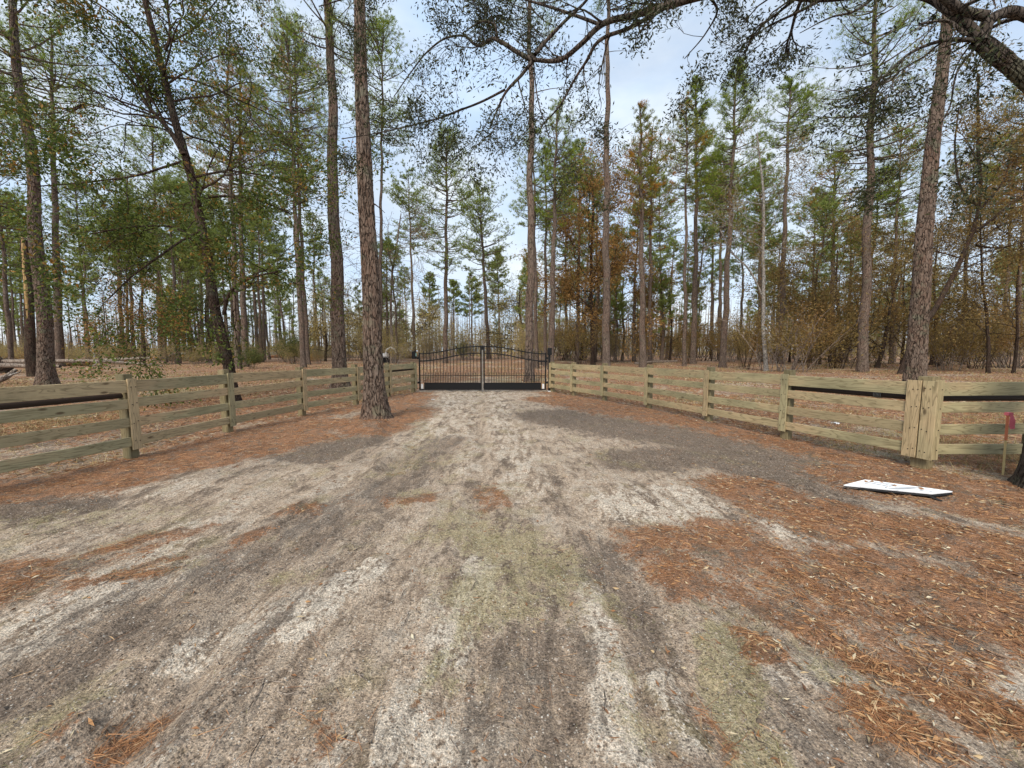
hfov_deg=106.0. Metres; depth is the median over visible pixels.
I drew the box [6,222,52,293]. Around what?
pine tree
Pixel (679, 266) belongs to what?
pine tree
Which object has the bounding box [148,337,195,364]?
shrub
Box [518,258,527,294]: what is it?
pine tree
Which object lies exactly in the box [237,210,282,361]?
pine tree
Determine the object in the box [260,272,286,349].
pine tree
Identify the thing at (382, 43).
pine tree
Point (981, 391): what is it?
wood fence
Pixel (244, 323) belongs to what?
pine tree
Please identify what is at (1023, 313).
pine tree
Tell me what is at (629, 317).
hardwood tree
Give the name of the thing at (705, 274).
pine tree
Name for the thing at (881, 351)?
hardwood tree
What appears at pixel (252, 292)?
pine tree
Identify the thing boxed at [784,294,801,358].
pine tree
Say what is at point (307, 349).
pine tree
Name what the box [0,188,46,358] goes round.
pine tree
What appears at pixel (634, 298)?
pine tree
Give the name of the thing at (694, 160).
pine tree
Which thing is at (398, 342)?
shrub
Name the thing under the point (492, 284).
pine tree
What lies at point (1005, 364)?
shrub
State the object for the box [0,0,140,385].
pine tree
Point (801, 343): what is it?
shrub
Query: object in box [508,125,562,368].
pine tree
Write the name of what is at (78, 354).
shrub
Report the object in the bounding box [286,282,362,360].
hardwood tree
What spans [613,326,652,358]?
shrub
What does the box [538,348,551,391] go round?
gate post
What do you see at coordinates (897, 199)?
pine tree
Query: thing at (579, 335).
shrub
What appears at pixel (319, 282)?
pine tree
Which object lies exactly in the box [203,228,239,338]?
pine tree
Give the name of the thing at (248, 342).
shrub
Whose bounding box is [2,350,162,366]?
fallen log
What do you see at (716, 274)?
pine tree
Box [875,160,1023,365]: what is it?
hardwood tree
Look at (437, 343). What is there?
shrub
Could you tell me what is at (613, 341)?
shrub
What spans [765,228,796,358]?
pine tree
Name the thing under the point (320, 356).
shrub
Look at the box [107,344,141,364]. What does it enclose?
shrub
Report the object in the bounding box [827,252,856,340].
pine tree
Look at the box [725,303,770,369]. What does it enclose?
shrub
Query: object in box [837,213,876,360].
pine tree
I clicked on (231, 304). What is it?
pine tree
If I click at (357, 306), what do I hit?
pine tree
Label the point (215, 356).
shrub
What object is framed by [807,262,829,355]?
pine tree
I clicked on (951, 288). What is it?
pine tree
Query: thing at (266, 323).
pine tree
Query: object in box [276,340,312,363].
shrub
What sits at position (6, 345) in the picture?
shrub
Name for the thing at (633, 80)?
sky
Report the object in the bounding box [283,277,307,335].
pine tree
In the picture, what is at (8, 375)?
dead branch
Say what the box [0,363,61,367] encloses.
fallen log
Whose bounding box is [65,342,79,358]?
shrub
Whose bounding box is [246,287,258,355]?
pine tree
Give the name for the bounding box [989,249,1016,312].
pine tree
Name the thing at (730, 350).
shrub
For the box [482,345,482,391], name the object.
drop bar
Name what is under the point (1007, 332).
shrub
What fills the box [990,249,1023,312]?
pine tree
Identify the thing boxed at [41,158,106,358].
pine tree
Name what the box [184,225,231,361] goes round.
pine tree
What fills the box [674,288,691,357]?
pine tree
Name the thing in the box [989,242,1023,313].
pine tree
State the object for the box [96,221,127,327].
pine tree
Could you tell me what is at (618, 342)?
shrub
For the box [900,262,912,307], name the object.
pine tree
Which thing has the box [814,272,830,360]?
pine tree
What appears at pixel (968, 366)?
shrub
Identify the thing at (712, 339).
shrub
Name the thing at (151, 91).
oak tree
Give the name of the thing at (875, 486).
fallen sign
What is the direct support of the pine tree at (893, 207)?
on the ground at (580, 487)
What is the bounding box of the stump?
[0,357,13,373]
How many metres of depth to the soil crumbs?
1.99 m
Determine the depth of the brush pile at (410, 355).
71.90 m
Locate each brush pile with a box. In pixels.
[66,362,97,365]
[152,349,203,361]
[296,347,359,357]
[391,349,422,357]
[928,351,1011,360]
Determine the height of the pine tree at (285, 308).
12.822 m
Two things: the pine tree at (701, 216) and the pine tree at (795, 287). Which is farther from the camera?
the pine tree at (795, 287)
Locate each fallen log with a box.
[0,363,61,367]
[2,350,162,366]
[103,357,150,360]
[634,360,676,363]
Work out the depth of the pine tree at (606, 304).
29.49 m
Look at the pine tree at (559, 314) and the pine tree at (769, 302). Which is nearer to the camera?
the pine tree at (769, 302)
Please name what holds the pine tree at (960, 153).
on the ground at (580, 487)
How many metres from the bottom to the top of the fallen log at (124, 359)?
0.528 m
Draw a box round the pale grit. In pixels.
[1,417,1023,767]
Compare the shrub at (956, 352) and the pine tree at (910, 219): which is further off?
the pine tree at (910, 219)
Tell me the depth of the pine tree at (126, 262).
66.03 m
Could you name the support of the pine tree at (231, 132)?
on the ground at (580, 487)
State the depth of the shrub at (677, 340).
44.01 m
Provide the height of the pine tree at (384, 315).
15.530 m
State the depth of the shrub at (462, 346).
76.92 m
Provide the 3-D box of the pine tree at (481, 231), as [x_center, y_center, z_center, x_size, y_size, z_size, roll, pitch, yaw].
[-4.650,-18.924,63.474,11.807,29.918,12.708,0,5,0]
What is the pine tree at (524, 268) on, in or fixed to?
on the ground at (580, 487)
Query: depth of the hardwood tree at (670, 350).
49.69 m
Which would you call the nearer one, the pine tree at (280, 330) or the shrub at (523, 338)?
the shrub at (523, 338)
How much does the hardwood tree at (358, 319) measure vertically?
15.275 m
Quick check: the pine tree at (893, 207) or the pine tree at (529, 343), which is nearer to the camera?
the pine tree at (529, 343)
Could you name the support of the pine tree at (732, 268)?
on the ground at (580, 487)
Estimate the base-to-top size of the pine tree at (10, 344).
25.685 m
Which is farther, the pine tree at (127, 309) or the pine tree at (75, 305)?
the pine tree at (75, 305)
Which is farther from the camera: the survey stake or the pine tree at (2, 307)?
the pine tree at (2, 307)
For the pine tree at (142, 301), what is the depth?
76.27 m
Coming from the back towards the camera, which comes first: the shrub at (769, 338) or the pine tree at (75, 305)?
the pine tree at (75, 305)
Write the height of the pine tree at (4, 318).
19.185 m
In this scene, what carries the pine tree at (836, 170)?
on the ground at (580, 487)
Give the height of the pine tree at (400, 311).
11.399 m
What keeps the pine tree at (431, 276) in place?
on the ground at (580, 487)
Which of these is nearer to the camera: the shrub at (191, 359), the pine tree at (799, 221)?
the shrub at (191, 359)
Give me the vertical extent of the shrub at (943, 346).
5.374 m
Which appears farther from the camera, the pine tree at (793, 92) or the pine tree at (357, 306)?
the pine tree at (357, 306)
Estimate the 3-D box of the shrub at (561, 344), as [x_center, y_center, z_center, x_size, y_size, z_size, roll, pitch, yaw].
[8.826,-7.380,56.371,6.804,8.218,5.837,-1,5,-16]
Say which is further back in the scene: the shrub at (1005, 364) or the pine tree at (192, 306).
the pine tree at (192, 306)
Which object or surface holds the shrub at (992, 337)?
on the ground at (580, 487)
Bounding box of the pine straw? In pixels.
[0,388,1023,767]
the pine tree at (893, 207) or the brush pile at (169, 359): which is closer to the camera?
the pine tree at (893, 207)
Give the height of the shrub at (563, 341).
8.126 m
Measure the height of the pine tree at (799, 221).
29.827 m
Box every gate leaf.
[417,343,481,389]
[483,344,547,389]
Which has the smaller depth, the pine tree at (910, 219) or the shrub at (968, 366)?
the shrub at (968, 366)
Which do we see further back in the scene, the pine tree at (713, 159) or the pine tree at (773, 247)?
the pine tree at (773, 247)
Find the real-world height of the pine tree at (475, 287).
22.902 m
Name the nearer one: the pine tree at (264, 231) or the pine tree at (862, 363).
the pine tree at (862, 363)
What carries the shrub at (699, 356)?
on the ground at (580, 487)
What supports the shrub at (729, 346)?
on the ground at (580, 487)
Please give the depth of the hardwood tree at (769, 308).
50.47 m
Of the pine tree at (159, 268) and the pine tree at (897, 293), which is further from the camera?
the pine tree at (897, 293)
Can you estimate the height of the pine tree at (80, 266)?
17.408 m
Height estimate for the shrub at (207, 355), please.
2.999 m
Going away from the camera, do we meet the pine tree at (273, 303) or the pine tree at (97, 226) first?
the pine tree at (97, 226)
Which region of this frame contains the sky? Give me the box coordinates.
[0,0,1023,351]
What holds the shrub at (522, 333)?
on the ground at (580, 487)
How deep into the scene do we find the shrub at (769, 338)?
41.49 m
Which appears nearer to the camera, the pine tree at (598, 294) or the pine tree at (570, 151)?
the pine tree at (570, 151)
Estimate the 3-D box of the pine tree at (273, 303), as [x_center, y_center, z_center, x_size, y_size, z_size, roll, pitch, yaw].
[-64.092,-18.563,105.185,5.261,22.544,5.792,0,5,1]
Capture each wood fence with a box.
[0,362,416,472]
[549,362,940,469]
[928,376,1023,459]
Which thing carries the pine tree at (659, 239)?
on the ground at (580, 487)
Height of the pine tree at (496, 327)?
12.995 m
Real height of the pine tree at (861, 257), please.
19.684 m
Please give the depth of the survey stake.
4.86 m
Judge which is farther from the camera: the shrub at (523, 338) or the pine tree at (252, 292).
the pine tree at (252, 292)
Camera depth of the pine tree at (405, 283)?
93.03 m
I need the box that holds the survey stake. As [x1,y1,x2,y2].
[1002,412,1014,474]
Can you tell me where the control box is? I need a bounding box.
[412,351,416,358]
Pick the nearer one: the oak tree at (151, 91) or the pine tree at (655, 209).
the oak tree at (151, 91)
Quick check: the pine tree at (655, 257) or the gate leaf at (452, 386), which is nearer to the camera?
the gate leaf at (452, 386)
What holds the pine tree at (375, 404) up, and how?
on the ground at (580, 487)
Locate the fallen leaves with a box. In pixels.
[0,391,1023,767]
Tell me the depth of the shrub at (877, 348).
50.71 m
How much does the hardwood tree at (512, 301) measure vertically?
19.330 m
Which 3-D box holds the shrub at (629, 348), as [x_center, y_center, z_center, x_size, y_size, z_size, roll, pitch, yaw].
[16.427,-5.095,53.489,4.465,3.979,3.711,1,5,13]
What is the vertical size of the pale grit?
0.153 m
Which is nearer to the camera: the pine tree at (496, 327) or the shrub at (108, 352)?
the shrub at (108, 352)
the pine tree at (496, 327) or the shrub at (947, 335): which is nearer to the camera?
the shrub at (947, 335)
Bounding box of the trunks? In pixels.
[0,274,1023,357]
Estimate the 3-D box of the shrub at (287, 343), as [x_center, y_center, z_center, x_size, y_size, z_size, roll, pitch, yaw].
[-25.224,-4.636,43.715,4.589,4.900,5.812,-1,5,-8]
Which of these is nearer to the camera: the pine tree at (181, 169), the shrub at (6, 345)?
the shrub at (6, 345)
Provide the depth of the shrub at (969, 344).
50.40 m
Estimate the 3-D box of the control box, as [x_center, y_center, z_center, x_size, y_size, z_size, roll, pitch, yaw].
[-3.777,-1.118,14.899,0.165,0.300,0.140,0,5,0]
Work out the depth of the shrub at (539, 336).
42.75 m
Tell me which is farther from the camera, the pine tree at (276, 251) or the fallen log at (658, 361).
the pine tree at (276, 251)
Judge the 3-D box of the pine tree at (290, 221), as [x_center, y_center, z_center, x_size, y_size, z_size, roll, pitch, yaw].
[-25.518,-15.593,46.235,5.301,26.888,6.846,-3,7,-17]
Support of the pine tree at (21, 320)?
on the ground at (580, 487)
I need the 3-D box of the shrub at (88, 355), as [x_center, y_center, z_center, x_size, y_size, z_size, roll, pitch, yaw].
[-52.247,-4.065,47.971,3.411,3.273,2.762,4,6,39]
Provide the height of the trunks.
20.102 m
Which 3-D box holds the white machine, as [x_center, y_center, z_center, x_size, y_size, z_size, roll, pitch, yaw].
[-14.951,-3.461,46.348,2.137,2.050,0.820,0,5,0]
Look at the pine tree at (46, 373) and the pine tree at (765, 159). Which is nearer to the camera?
the pine tree at (46, 373)
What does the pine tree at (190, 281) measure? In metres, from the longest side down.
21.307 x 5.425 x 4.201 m
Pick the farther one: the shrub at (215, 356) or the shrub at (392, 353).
the shrub at (392, 353)
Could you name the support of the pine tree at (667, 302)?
on the ground at (580, 487)
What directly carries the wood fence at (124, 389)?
on the ground at (580, 487)
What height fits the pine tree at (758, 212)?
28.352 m
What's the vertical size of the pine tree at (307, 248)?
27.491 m
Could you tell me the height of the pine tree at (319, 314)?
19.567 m
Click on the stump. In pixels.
(5, 370)
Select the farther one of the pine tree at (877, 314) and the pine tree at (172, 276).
the pine tree at (172, 276)
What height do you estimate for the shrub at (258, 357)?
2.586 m
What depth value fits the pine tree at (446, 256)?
46.58 m
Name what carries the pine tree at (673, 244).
on the ground at (580, 487)
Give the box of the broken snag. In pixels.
[20,237,35,376]
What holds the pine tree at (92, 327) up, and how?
on the ground at (580, 487)
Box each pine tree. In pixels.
[0,0,128,366]
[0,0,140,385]
[0,77,75,358]
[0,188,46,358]
[0,197,48,357]
[0,276,22,341]
[0,277,23,346]
[0,285,19,335]
[0,287,23,343]
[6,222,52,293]
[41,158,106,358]
[52,284,87,355]
[62,255,104,353]
[63,166,160,351]
[63,228,106,358]
[89,311,102,354]
[92,202,152,356]
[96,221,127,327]
[108,114,192,360]
[110,249,135,352]
[111,234,167,354]
[129,172,201,363]
[137,216,174,362]
[148,280,165,302]
[150,151,212,348]
[154,252,197,346]
[158,20,284,368]
[158,239,201,361]
[160,171,237,358]
[163,263,183,304]
[172,199,205,348]
[177,261,202,349]
[177,266,204,348]
[181,43,291,366]
[182,191,230,361]
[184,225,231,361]
[192,251,220,332]
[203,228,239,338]
[213,221,251,331]
[223,0,343,367]
[225,204,282,359]
[227,274,247,334]
[237,168,290,359]
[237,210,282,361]
[243,14,341,364]
[245,268,261,321]
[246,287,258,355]
[252,276,274,359]
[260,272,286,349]
[265,231,287,358]
[266,278,285,345]
[269,268,298,361]
[271,135,318,315]
[276,0,393,388]
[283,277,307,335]
[303,217,328,358]
[308,268,330,316]
[310,290,327,348]
[321,277,331,350]
[336,2,433,333]
[344,299,351,351]
[351,286,362,359]
[354,0,393,420]
[377,231,399,362]
[382,239,408,362]
[382,292,392,319]
[383,159,438,358]
[392,299,409,338]
[396,264,413,350]
[407,121,483,362]
[416,271,441,354]
[440,279,467,347]
[451,173,518,358]
[455,271,483,355]
[486,252,511,352]
[492,313,503,354]
[495,0,588,381]
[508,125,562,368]
[512,285,524,329]
[514,248,543,329]
[516,96,597,368]
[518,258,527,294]
[519,137,569,365]
[535,188,595,359]
[552,0,639,365]
[555,137,616,363]
[555,277,567,355]
[571,169,627,361]
[571,211,601,360]
[575,265,586,318]
[598,223,633,360]
[610,267,630,362]
[611,276,626,329]
[617,99,671,367]
[618,196,654,361]
[620,115,680,363]
[636,169,691,345]
[638,249,665,359]
[651,257,679,362]
[656,89,721,365]
[658,235,686,356]
[674,74,736,363]
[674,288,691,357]
[675,242,693,308]
[680,217,725,333]
[681,277,704,354]
[682,177,745,358]
[687,148,749,359]
[687,287,707,357]
[694,54,773,367]
[706,257,735,356]
[722,205,758,359]
[726,166,805,353]
[733,151,796,361]
[744,223,777,277]
[744,301,754,355]
[745,258,772,357]
[749,69,825,363]
[757,265,779,359]
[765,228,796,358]
[777,0,968,371]
[781,145,893,362]
[784,279,802,351]
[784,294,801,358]
[787,185,863,294]
[796,191,852,362]
[798,269,820,302]
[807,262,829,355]
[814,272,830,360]
[825,217,862,360]
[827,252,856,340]
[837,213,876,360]
[847,164,909,287]
[847,220,888,361]
[854,118,953,363]
[869,284,888,357]
[880,264,908,357]
[883,217,915,361]
[889,4,952,380]
[896,281,909,355]
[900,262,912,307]
[935,123,1020,362]
[940,272,961,320]
[956,127,1023,361]
[969,81,1023,368]
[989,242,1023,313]
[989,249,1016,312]
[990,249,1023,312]
[1011,245,1023,359]
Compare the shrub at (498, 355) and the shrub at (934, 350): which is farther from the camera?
the shrub at (498, 355)
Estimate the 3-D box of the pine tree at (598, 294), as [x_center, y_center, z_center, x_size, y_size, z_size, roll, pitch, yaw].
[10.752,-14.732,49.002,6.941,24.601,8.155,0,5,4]
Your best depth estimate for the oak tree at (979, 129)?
24.76 m
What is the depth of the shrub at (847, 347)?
50.32 m
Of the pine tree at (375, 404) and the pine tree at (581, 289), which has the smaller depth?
the pine tree at (375, 404)
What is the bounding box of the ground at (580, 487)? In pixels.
[0,351,1023,767]
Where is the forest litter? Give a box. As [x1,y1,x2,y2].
[0,365,1023,476]
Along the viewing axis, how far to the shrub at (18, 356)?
43.14 m
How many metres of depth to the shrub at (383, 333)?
44.67 m
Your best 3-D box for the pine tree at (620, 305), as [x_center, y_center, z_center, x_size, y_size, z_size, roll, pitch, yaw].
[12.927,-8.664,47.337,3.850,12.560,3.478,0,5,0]
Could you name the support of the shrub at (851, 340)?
on the ground at (580, 487)
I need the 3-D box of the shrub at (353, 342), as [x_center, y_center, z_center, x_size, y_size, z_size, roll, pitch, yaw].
[-22.016,-7.096,56.594,12.507,7.492,10.127,1,5,12]
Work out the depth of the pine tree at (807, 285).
112.97 m
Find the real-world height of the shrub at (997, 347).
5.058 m
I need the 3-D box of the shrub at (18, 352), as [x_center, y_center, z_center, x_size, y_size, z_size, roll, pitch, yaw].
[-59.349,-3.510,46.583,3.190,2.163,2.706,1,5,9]
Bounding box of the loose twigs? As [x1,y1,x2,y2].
[22,422,1022,767]
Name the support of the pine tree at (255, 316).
on the ground at (580, 487)
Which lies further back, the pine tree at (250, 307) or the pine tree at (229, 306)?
the pine tree at (229, 306)
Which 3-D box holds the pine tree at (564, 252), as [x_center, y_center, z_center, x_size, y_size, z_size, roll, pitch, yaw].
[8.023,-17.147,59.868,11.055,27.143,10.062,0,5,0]
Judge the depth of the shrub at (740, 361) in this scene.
35.15 m
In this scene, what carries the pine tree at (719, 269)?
on the ground at (580, 487)
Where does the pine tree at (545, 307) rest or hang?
on the ground at (580, 487)
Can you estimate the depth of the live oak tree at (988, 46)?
4.84 m
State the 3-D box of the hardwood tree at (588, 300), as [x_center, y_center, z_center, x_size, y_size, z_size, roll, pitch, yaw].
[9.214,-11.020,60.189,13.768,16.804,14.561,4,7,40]
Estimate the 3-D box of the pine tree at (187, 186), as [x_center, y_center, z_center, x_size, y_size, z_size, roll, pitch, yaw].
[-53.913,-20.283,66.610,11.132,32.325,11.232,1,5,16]
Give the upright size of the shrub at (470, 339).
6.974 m
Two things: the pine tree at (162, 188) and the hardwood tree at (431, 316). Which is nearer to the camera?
the pine tree at (162, 188)
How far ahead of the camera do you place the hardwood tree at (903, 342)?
42.49 m
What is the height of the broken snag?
8.293 m
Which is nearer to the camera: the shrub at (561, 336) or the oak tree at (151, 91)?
the oak tree at (151, 91)
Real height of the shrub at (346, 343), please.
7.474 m
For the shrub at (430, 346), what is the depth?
60.20 m
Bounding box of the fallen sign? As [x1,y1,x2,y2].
[843,480,952,501]
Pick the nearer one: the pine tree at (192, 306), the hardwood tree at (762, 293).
the hardwood tree at (762, 293)
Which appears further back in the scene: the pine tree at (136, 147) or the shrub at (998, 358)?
the pine tree at (136, 147)
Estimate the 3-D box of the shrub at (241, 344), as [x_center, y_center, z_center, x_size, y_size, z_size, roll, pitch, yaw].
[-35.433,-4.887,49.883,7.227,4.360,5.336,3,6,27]
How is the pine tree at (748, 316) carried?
on the ground at (580, 487)
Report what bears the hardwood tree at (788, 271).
on the ground at (580, 487)
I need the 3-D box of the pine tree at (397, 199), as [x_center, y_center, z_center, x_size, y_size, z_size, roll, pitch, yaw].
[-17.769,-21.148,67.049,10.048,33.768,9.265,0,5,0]
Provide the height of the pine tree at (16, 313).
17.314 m
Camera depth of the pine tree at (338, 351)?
15.37 m
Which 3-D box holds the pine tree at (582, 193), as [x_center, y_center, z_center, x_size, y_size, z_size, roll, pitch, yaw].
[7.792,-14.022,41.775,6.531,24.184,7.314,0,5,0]
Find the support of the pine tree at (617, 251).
on the ground at (580, 487)
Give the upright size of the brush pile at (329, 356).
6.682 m
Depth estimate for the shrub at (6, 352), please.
42.99 m
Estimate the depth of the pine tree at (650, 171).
33.75 m
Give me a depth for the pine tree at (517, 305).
105.21 m
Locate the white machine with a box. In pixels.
[383,348,394,362]
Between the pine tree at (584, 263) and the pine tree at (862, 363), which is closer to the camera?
the pine tree at (862, 363)
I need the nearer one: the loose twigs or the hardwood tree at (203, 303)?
the loose twigs
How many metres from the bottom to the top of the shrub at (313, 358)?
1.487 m
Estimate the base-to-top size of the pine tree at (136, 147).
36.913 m
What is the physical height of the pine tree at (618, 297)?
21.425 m
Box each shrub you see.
[0,338,23,352]
[0,346,15,357]
[1,332,23,358]
[1,346,23,358]
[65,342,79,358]
[65,345,86,358]
[68,348,86,358]
[74,339,137,363]
[77,344,102,363]
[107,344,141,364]
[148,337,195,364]
[183,345,210,365]
[197,337,218,364]
[209,348,233,363]
[213,332,263,352]
[230,336,263,356]
[233,342,265,368]
[263,338,288,362]
[267,322,315,363]
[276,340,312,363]
[310,352,322,362]
[311,346,326,363]
[317,309,400,360]
[319,317,359,359]
[348,312,397,354]
[356,309,416,360]
[362,326,417,363]
[384,321,407,358]
[389,320,421,357]
[406,328,441,358]
[415,319,442,359]
[418,315,466,359]
[433,319,489,359]
[452,338,471,357]
[489,322,512,357]
[510,323,543,356]
[511,311,549,357]
[518,294,570,364]
[518,309,589,360]
[539,308,575,360]
[545,306,601,364]
[548,309,589,359]
[555,309,589,360]
[598,320,647,362]
[598,324,625,361]
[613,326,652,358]
[618,335,647,359]
[630,330,673,359]
[652,323,691,359]
[653,308,748,360]
[665,328,699,360]
[669,324,704,363]
[673,317,703,357]
[681,320,736,360]
[699,304,771,361]
[703,322,745,360]
[705,280,881,371]
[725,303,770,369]
[727,321,760,366]
[728,302,821,363]
[768,302,845,362]
[790,312,850,369]
[798,286,906,368]
[814,331,853,362]
[822,337,871,361]
[869,326,900,361]
[905,299,999,365]
[928,311,1003,370]
[928,316,964,366]
[937,306,978,364]
[940,293,1023,367]
[940,307,1023,367]
[941,295,997,361]
[943,296,1023,368]
[950,308,1022,368]
[967,310,1023,364]
[990,285,1023,364]
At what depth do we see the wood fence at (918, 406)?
6.70 m
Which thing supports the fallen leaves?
on the ground at (580, 487)
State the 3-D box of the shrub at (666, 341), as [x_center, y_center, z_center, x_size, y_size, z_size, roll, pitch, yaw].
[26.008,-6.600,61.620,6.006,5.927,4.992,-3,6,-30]
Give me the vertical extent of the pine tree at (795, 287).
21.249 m
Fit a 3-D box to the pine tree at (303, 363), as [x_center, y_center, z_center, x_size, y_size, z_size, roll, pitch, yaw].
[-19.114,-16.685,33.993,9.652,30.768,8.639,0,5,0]
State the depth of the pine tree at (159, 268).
51.51 m
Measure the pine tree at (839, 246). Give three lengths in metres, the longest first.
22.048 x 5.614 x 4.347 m
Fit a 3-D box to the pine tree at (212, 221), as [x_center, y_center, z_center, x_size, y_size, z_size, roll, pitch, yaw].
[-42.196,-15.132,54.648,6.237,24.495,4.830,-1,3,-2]
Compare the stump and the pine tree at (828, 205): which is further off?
the pine tree at (828, 205)
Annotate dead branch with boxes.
[0,369,21,382]
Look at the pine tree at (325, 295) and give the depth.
99.47 m
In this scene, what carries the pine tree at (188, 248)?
on the ground at (580, 487)
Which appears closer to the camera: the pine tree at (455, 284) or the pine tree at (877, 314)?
the pine tree at (877, 314)
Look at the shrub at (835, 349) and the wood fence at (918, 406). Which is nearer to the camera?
the wood fence at (918, 406)
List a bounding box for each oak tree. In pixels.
[0,0,398,410]
[278,0,1023,488]
[511,122,677,364]
[836,0,1023,373]
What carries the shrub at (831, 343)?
on the ground at (580, 487)
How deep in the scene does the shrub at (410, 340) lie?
67.99 m
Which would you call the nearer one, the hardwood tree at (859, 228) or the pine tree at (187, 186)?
the hardwood tree at (859, 228)
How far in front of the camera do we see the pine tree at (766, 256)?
67.09 m
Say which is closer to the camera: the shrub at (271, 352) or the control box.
the control box
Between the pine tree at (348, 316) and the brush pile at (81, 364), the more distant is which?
the pine tree at (348, 316)
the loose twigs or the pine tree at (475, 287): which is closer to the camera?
the loose twigs
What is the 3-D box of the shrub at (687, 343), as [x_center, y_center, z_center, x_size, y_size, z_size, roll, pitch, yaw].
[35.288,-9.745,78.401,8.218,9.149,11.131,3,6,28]
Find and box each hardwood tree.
[63,262,200,363]
[143,275,266,362]
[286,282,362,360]
[299,181,455,362]
[309,272,408,355]
[352,294,455,346]
[471,249,556,358]
[538,267,602,360]
[581,254,672,360]
[626,228,722,360]
[687,104,830,370]
[729,258,844,361]
[747,226,901,366]
[758,197,904,363]
[792,211,1016,368]
[811,216,1014,364]
[843,182,1023,364]
[872,153,1023,372]
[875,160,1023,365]
[899,184,1023,372]
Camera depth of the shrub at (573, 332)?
60.52 m
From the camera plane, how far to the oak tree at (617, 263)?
38.81 m
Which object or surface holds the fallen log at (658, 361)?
on the ground at (580, 487)
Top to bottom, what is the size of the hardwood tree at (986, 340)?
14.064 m
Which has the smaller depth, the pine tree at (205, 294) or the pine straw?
the pine straw
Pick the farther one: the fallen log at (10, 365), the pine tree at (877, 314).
the pine tree at (877, 314)
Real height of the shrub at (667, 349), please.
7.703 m
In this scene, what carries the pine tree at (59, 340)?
on the ground at (580, 487)
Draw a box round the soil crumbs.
[0,401,1023,767]
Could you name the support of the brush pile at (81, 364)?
on the ground at (580, 487)
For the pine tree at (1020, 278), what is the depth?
32.42 m
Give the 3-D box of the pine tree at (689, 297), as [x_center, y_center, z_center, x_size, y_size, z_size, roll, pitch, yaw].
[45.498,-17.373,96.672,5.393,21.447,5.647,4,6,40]
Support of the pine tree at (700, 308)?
on the ground at (580, 487)
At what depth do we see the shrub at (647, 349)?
65.70 m
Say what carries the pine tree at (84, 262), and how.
on the ground at (580, 487)
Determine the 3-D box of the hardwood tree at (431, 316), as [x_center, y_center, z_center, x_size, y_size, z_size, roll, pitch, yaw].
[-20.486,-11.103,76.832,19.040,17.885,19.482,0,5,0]
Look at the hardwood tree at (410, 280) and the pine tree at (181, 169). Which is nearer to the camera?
the hardwood tree at (410, 280)
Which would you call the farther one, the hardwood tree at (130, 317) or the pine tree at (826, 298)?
the pine tree at (826, 298)
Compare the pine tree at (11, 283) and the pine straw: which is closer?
the pine straw
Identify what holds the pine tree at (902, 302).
on the ground at (580, 487)
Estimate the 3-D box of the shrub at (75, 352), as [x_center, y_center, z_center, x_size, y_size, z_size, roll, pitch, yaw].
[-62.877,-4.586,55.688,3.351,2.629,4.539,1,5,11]
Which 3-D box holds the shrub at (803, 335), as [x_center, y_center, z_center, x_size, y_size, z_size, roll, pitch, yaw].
[36.322,-7.176,47.772,8.772,9.256,6.719,0,5,1]
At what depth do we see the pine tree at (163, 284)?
103.08 m
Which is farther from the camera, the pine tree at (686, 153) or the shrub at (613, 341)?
the shrub at (613, 341)
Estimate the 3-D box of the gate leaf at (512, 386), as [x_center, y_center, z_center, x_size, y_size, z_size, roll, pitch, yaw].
[0.145,-0.674,14.998,2.510,1.820,0.050,0,5,0]
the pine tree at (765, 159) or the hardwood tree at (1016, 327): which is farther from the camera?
the pine tree at (765, 159)
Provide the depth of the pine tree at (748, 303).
71.80 m
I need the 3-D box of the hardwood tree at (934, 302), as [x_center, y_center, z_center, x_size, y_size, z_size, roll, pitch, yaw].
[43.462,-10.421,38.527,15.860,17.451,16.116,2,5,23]
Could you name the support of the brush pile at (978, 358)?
on the ground at (580, 487)
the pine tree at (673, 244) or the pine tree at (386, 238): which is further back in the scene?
the pine tree at (673, 244)
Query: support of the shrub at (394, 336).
on the ground at (580, 487)
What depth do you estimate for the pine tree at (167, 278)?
66.36 m
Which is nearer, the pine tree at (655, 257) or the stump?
the stump
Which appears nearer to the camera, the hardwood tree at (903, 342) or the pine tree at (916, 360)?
the pine tree at (916, 360)
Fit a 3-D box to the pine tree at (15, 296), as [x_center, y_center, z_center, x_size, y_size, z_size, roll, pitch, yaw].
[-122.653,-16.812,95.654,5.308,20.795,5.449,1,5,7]
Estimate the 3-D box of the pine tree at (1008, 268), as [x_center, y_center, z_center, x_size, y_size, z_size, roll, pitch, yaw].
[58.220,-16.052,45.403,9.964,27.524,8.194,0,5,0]
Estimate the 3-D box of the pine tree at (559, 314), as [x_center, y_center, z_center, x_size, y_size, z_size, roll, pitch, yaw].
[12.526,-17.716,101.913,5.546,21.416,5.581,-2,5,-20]
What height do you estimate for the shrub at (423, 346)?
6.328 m
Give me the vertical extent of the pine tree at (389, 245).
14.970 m
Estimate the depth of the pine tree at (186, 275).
51.13 m
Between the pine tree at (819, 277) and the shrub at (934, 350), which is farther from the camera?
the pine tree at (819, 277)

